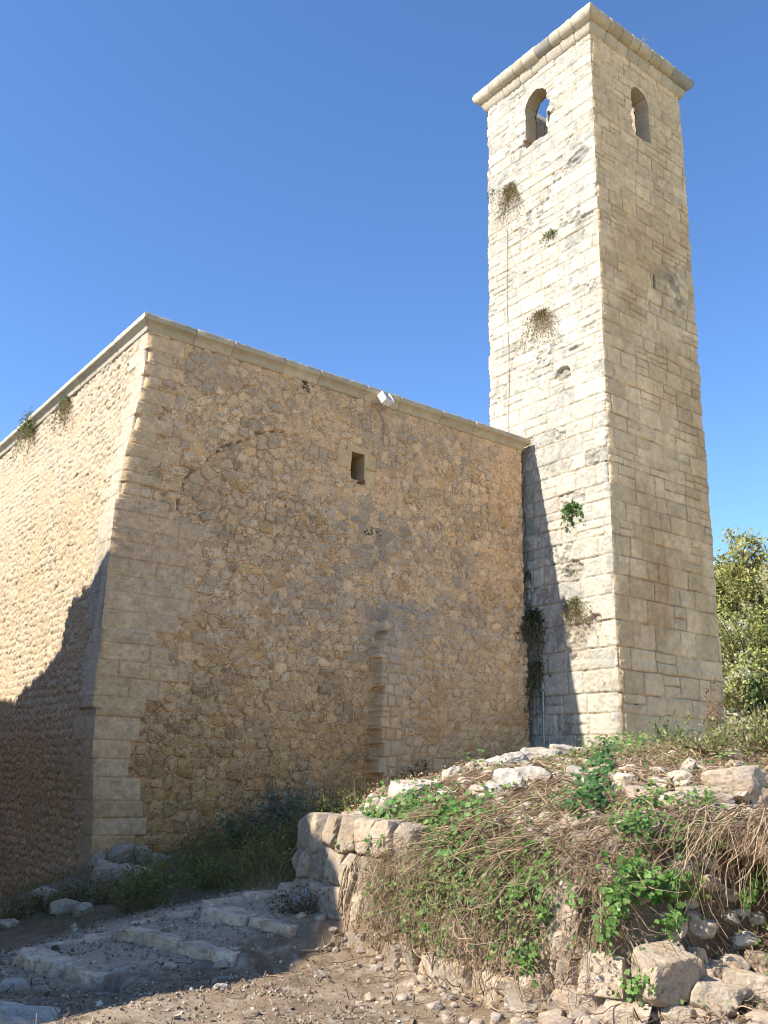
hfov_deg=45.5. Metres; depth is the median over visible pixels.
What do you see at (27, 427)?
wall plant
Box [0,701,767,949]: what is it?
grass
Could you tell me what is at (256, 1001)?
fallen twigs
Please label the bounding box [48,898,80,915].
loose stone
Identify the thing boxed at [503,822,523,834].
loose stone
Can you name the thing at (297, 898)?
loose stone
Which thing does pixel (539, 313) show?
wall plant
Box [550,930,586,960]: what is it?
loose stone
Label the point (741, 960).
loose stone
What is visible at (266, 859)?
weed
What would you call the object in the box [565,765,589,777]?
loose stone
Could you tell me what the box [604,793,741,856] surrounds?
ivy
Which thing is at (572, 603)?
wall plant
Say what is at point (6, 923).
loose stone
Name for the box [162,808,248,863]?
weed
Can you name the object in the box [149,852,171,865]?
loose stone
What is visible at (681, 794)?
loose stone
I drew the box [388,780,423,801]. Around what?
loose stone
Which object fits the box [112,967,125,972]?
loose stone
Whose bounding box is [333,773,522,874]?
ivy
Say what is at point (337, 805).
weed
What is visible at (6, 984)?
loose stone
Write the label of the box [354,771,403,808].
weed
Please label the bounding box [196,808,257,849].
silvery shrub
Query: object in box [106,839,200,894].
weed
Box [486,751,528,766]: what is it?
loose stone
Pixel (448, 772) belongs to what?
loose stone
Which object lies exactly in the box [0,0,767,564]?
sky
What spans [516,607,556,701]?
wall plant
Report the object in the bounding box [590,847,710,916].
ivy
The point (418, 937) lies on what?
loose stone
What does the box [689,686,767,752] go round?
weed
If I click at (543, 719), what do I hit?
drain pipe
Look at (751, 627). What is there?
bush
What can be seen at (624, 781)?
loose stone
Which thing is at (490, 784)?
loose stone
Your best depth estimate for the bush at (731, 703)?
28.90 m
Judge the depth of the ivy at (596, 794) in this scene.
7.97 m
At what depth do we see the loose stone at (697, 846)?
6.90 m
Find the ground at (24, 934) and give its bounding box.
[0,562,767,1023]
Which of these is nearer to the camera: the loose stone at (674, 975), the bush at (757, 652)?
the loose stone at (674, 975)
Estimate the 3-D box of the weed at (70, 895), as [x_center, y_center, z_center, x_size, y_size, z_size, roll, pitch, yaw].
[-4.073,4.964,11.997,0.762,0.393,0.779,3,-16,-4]
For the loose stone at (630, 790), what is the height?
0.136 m
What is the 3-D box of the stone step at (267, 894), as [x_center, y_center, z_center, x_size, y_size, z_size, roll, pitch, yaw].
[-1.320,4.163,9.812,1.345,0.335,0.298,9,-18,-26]
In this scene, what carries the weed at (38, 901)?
on the ground at (24, 934)
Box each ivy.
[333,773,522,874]
[389,798,531,958]
[433,877,688,1006]
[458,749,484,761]
[500,817,559,904]
[550,736,628,818]
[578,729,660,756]
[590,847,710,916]
[598,779,729,846]
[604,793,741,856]
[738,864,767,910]
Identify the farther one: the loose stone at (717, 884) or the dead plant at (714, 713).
the dead plant at (714, 713)
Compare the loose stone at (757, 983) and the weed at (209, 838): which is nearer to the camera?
the loose stone at (757, 983)
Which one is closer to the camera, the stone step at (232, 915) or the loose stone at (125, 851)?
the stone step at (232, 915)
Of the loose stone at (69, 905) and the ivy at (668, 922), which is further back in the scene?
the loose stone at (69, 905)
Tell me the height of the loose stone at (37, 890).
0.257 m
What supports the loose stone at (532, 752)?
on the ground at (24, 934)
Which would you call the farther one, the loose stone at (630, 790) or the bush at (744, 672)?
the bush at (744, 672)
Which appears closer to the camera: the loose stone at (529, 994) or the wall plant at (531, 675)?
the loose stone at (529, 994)
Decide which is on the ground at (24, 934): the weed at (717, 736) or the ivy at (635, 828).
the weed at (717, 736)
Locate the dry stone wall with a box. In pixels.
[291,811,633,1016]
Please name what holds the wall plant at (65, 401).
attached to the stone building
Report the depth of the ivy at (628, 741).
12.06 m
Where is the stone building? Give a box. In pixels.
[0,311,530,899]
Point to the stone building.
(210, 603)
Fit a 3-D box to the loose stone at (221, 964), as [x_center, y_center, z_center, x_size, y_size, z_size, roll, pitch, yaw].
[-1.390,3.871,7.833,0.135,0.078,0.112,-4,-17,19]
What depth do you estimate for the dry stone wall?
8.49 m
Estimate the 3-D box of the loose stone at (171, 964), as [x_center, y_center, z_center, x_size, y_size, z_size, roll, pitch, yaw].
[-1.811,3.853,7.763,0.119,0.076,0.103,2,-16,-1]
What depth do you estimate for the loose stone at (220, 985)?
7.06 m
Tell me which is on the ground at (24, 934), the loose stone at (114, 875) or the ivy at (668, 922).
the loose stone at (114, 875)
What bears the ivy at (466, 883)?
attached to the dry stone wall
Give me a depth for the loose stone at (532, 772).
8.98 m
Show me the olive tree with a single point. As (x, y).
(739, 573)
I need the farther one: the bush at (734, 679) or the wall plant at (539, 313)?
the bush at (734, 679)
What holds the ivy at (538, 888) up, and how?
attached to the dry stone wall
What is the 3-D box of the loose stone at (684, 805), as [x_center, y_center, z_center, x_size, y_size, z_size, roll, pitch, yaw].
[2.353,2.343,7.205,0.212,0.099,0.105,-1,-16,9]
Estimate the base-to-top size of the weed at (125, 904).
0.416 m
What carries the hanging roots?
hanging from the ground at (24, 934)
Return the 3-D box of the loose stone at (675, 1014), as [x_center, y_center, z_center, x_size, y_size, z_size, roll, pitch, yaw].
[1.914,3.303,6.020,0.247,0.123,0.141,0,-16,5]
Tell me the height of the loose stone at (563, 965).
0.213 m
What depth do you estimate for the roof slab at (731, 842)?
6.93 m
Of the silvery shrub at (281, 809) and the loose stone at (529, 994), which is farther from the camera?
the silvery shrub at (281, 809)
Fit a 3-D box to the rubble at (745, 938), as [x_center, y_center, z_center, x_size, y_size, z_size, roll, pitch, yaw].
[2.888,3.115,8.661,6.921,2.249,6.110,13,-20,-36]
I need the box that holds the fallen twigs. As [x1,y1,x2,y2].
[0,783,759,1023]
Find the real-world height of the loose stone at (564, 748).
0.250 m
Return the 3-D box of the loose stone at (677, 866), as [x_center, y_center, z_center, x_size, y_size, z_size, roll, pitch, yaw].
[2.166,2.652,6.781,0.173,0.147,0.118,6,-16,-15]
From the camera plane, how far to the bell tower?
21.88 m
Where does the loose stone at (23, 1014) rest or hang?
on the ground at (24, 934)
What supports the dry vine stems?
on the ground at (24, 934)
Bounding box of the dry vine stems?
[302,739,767,1023]
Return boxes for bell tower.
[472,2,726,747]
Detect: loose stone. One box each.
[0,918,20,928]
[0,977,29,993]
[0,1000,60,1023]
[30,886,57,900]
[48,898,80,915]
[71,902,94,916]
[90,858,117,881]
[91,849,108,866]
[107,842,135,863]
[109,863,152,888]
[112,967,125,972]
[134,845,150,861]
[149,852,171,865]
[163,961,176,969]
[212,983,228,990]
[213,960,227,967]
[292,894,310,906]
[301,887,309,894]
[378,796,399,811]
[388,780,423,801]
[404,915,421,943]
[413,778,440,791]
[435,786,461,798]
[442,766,464,781]
[480,780,504,793]
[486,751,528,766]
[492,767,527,792]
[493,974,516,995]
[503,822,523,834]
[513,765,550,784]
[513,938,536,957]
[518,968,554,1011]
[520,747,560,760]
[549,744,576,757]
[550,857,587,877]
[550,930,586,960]
[554,958,579,988]
[561,990,602,1015]
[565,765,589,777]
[573,829,592,852]
[577,835,603,852]
[577,947,627,999]
[602,998,651,1023]
[610,776,636,796]
[623,785,659,799]
[629,939,698,1006]
[655,791,692,807]
[656,1004,694,1023]
[666,859,687,880]
[667,770,695,787]
[673,803,695,815]
[673,919,687,938]
[675,785,734,803]
[677,833,704,859]
[684,909,716,939]
[684,975,749,1018]
[685,947,705,959]
[693,877,721,891]
[698,803,737,813]
[701,765,764,796]
[704,959,723,979]
[721,953,749,969]
[722,968,767,1003]
[738,766,767,787]
[743,787,767,815]
[743,950,767,968]
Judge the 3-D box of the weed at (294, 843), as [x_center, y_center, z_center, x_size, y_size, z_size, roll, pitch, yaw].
[-1.367,4.808,13.794,1.545,1.241,1.315,-6,-18,26]
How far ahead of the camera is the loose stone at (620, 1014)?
6.03 m
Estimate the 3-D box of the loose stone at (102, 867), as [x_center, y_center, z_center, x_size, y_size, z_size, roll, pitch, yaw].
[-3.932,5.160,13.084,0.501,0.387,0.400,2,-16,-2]
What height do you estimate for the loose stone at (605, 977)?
0.321 m
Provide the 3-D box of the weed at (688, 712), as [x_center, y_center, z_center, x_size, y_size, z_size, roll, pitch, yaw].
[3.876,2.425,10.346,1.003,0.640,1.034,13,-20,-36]
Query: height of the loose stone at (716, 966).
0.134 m
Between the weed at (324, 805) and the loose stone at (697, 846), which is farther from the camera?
the weed at (324, 805)
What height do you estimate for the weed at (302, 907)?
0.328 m
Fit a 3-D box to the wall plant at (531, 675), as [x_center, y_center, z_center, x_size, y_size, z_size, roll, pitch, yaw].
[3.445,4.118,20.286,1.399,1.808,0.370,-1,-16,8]
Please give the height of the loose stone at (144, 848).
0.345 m
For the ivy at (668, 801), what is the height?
0.490 m
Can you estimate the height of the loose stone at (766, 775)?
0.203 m
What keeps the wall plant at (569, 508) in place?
attached to the bell tower
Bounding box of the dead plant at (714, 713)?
[690,679,729,741]
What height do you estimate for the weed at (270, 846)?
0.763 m
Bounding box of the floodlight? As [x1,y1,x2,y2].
[377,391,394,446]
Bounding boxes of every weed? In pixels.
[0,896,42,920]
[11,882,69,915]
[43,874,98,902]
[73,875,128,905]
[91,853,190,912]
[100,880,164,914]
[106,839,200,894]
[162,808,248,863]
[163,832,260,891]
[177,841,240,882]
[207,795,298,851]
[226,825,297,888]
[231,820,296,868]
[240,790,338,856]
[265,788,329,843]
[266,883,323,915]
[301,776,369,812]
[315,782,369,812]
[337,788,374,813]
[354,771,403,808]
[392,758,443,779]
[642,710,696,744]
[656,716,752,756]
[685,699,761,746]
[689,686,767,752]
[718,686,767,753]
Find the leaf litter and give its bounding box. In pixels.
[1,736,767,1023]
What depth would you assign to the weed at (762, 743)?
9.11 m
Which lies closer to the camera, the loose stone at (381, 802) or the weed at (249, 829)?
the loose stone at (381, 802)
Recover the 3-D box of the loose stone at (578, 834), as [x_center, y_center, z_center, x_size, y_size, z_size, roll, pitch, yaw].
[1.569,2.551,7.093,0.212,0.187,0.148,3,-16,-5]
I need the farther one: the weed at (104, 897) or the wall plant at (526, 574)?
the wall plant at (526, 574)
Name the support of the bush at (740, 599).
on the ground at (24, 934)
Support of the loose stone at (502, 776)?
on the ground at (24, 934)
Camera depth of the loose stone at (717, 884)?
6.77 m
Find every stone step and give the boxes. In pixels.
[12,947,112,989]
[118,926,240,966]
[199,906,298,937]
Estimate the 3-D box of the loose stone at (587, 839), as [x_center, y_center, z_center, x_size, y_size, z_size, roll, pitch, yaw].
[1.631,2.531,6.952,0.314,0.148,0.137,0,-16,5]
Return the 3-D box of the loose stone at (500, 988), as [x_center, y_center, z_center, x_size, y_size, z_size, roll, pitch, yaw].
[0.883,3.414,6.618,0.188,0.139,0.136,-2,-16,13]
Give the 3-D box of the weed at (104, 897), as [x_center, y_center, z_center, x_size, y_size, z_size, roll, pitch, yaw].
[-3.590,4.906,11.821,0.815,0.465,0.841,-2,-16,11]
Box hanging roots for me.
[614,801,767,918]
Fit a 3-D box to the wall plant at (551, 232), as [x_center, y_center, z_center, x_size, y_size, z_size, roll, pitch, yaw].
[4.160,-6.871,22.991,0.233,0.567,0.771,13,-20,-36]
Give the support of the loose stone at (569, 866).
on the ground at (24, 934)
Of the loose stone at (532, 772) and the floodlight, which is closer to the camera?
the loose stone at (532, 772)
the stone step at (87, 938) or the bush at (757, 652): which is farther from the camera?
the bush at (757, 652)
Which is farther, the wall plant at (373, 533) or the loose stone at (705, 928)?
the wall plant at (373, 533)
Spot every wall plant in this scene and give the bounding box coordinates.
[9,406,35,465]
[47,395,69,431]
[296,379,312,392]
[360,527,382,539]
[488,181,525,240]
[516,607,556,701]
[520,306,558,356]
[522,657,549,737]
[523,571,531,591]
[538,228,558,252]
[551,596,596,640]
[560,499,582,528]
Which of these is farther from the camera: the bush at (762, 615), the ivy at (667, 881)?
the bush at (762, 615)
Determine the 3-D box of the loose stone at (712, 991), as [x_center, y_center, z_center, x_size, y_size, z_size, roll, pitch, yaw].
[2.210,3.254,6.126,0.465,0.263,0.311,0,-16,7]
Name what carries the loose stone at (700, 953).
on the ground at (24, 934)
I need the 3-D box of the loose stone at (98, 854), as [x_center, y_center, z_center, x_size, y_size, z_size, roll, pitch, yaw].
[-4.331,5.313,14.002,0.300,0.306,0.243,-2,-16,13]
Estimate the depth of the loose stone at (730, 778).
7.39 m
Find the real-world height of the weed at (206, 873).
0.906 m
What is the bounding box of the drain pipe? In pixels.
[542,684,545,747]
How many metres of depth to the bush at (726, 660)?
31.03 m
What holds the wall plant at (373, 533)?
attached to the stone building
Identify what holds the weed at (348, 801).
on the ground at (24, 934)
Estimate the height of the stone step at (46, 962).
0.220 m
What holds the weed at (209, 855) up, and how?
on the ground at (24, 934)
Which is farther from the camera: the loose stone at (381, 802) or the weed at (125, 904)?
the weed at (125, 904)
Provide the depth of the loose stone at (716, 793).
7.30 m
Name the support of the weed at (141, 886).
on the ground at (24, 934)
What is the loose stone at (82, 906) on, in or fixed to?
on the ground at (24, 934)
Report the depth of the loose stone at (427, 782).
9.81 m
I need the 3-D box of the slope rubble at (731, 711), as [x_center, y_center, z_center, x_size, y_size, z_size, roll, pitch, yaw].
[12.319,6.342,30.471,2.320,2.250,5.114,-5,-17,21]
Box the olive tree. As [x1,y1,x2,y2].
[713,526,767,649]
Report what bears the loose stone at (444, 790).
on the ground at (24, 934)
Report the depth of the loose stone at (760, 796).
7.34 m
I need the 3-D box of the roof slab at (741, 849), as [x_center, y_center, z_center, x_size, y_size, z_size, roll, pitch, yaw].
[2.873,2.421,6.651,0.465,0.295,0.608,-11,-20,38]
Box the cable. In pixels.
[507,232,536,729]
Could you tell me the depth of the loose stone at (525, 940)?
6.61 m
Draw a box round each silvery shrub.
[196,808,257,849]
[240,767,328,839]
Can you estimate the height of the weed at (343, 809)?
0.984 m
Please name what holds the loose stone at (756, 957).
on the ground at (24, 934)
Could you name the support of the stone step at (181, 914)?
on the ground at (24, 934)
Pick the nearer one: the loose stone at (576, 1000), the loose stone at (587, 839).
the loose stone at (576, 1000)
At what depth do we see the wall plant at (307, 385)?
18.40 m
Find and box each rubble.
[250,747,767,1023]
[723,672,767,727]
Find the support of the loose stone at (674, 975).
on the ground at (24, 934)
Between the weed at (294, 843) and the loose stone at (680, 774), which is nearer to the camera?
the loose stone at (680, 774)
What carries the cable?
attached to the bell tower
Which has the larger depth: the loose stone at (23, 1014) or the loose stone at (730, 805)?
the loose stone at (730, 805)
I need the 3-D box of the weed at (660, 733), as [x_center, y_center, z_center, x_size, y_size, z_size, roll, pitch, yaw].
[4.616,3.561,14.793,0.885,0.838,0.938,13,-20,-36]
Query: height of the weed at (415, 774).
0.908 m
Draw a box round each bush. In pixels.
[716,591,767,672]
[717,575,767,618]
[717,579,767,658]
[718,588,767,656]
[719,615,767,678]
[722,651,766,692]
[723,664,767,710]
[725,668,767,701]
[739,623,767,722]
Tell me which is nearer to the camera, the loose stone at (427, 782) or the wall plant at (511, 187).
the loose stone at (427, 782)
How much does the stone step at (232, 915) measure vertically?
0.257 m
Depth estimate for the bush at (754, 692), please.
28.32 m
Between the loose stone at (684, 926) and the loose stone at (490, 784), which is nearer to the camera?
the loose stone at (684, 926)
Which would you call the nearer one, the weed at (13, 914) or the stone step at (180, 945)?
the stone step at (180, 945)

